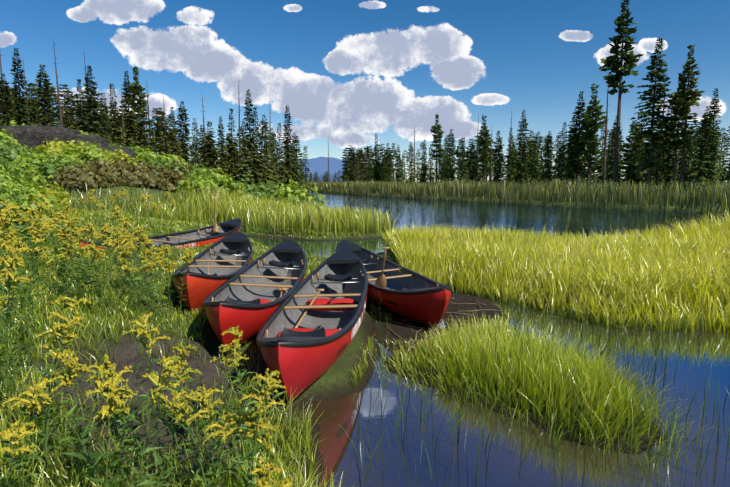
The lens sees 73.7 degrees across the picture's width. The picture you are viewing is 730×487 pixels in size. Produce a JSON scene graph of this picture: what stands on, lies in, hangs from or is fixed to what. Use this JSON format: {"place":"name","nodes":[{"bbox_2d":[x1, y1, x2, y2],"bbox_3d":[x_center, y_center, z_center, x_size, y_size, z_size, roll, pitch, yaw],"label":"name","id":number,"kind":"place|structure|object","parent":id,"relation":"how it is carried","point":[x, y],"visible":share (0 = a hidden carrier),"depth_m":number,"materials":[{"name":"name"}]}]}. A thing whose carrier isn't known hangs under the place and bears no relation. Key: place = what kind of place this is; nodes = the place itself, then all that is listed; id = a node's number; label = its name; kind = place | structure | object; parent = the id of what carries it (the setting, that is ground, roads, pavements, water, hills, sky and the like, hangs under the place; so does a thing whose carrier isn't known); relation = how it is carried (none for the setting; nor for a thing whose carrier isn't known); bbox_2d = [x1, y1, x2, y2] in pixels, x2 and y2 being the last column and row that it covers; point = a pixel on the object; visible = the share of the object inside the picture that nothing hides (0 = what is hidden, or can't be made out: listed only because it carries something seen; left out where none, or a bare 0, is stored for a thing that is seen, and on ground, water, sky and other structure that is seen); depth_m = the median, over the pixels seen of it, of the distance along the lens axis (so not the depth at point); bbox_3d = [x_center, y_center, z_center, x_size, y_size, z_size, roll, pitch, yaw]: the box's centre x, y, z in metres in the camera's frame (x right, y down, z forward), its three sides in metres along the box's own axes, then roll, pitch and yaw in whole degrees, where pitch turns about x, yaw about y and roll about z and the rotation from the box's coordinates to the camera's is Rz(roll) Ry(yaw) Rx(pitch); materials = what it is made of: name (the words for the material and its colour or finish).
{"place":"outdoors","nodes":[
{"label":"outdoors","id":0,"kind":"place"},
{"bbox_2d":[0,208,374,486],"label":"bank grass","id":1,"kind":"structure","parent":0,"point":[127,303],"depth_m":4.04,"materials":[{"name":"green plant"}]},
{"bbox_2d":[280,157,395,181],"bbox_3d":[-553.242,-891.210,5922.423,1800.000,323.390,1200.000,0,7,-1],"label":"mountain","id":2,"kind":"structure","parent":0,"point":[319,165],"depth_m":5564.38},
{"bbox_2d":[0,182,729,486],"bbox_3d":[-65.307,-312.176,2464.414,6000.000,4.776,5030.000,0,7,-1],"label":"ground","id":3,"kind":"structure","parent":0,"point":[333,380],"depth_m":4.63,"materials":[{"name":"green plant"}]},
{"bbox_2d":[0,125,174,192],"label":"rock outcrop","id":4,"kind":"object","parent":3,"relation":"on","point":[32,136],"visible":0.25,"depth_m":31.24,"materials":[{"name":"grey stone"}]},
{"bbox_2d":[0,39,311,191],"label":"forest trees","id":5,"kind":"object","parent":3,"relation":"on","point":[255,167],"visible":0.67,"depth_m":67.37,"materials":[{"name":"green plant"}]},
{"bbox_2d":[0,191,314,486],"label":"goldenrod plants","id":6,"kind":"object","parent":3,"relation":"on","point":[122,430],"depth_m":2.70,"materials":[{"name":"green plant"}]},
{"bbox_2d":[0,186,292,486],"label":"goldenrod flowers","id":7,"kind":"object","parent":6,"relation":"attached to","point":[107,371],"visible":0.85,"depth_m":2.52,"materials":[{"name":"yellow plant"}]},
{"bbox_2d":[79,195,240,249],"bbox_3d":[-4.318,-0.365,11.182,1.033,1.365,5.248,6,9,17],"label":"canoe","id":8,"kind":"object","parent":3,"relation":"on","point":[214,233],"visible":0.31,"depth_m":11.97,"materials":[{"name":"red plastic"}]},
{"bbox_2d":[0,120,326,239],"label":"shrubs","id":9,"kind":"object","parent":3,"relation":"on","point":[28,174],"visible":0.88,"depth_m":25.81,"materials":[{"name":"green plant"}]},
{"bbox_2d":[171,231,252,312],"bbox_3d":[-2.647,0.392,8.869,1.033,0.721,5.248,1,7,-8],"label":"canoe","id":10,"kind":"object","parent":3,"relation":"on","point":[212,268],"visible":0.77,"depth_m":9.04,"materials":[{"name":"red plastic"}]},
{"bbox_2d":[46,184,399,236],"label":"sedge grass","id":11,"kind":"structure","parent":3,"relation":"on","point":[271,213],"depth_m":19.02,"materials":[{"name":"green plant"}]},
{"bbox_2d":[203,240,306,345],"bbox_3d":[-1.502,0.600,7.462,1.033,0.721,5.248,3,7,-1],"label":"canoe","id":12,"kind":"object","parent":3,"relation":"on","point":[250,298],"visible":0.92,"depth_m":7.23,"materials":[{"name":"red plastic"}]},
{"bbox_2d":[256,248,367,402],"bbox_3d":[-0.504,0.771,6.352,1.033,0.721,5.248,-2,7,4],"label":"canoe","id":13,"kind":"object","parent":3,"relation":"on","point":[307,332],"visible":0.98,"depth_m":5.81,"materials":[{"name":"red plastic"}]},
{"bbox_2d":[280,144,395,181],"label":"distant trees","id":14,"kind":"object","parent":3,"relation":"on","point":[350,168],"visible":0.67,"depth_m":200.70,"materials":[{"name":"green plant"}]},
{"bbox_2d":[370,298,501,353],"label":"debris drift sticks","id":15,"kind":"object","parent":3,"relation":"on","point":[420,329],"visible":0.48,"depth_m":7.05,"materials":[{"name":"brown wood"}]},
{"bbox_2d":[328,0,729,189],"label":"forest trees","id":16,"kind":"object","parent":3,"relation":"on","point":[657,157],"visible":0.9,"depth_m":62.70,"materials":[{"name":"green plant"}]},
{"bbox_2d":[364,311,716,468],"bbox_3d":[1.652,1.114,5.046,2.437,0.609,3.430,-6,9,-40],"label":"grass clump","id":17,"kind":"object","parent":3,"relation":"on","point":[563,375],"visible":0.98,"depth_m":4.46,"materials":[{"name":"green plant"}]},
{"bbox_2d":[0,0,729,181],"label":"sky","id":18,"kind":"structure","parent":0,"point":[347,72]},
{"bbox_2d":[246,191,729,486],"bbox_3d":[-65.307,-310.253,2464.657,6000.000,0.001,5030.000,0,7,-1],"label":"water","id":19,"kind":"structure","parent":0,"point":[336,447],"depth_m":4.29,"materials":[{"name":"blue liquid"}]},
{"bbox_2d":[335,240,451,327],"bbox_3d":[0.279,0.429,8.741,1.033,1.041,5.248,-5,8,-16],"label":"canoe","id":20,"kind":"object","parent":19,"relation":"on","point":[418,297],"visible":0.75,"depth_m":7.49,"materials":[{"name":"red plastic"}]},
{"bbox_2d":[343,269,729,486],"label":"water reeds","id":21,"kind":"object","parent":19,"relation":"on","point":[570,337],"depth_m":4.14,"materials":[{"name":"green plant"}]},
{"bbox_2d":[377,207,729,332],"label":"island grass","id":22,"kind":"structure","parent":19,"relation":"on","point":[654,270],"depth_m":8.88,"materials":[{"name":"green plant"}]},
{"bbox_2d":[288,176,729,214],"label":"shore reeds","id":23,"kind":"object","parent":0,"point":[612,194],"depth_m":43.23,"materials":[{"name":"green plant"}]}
]}

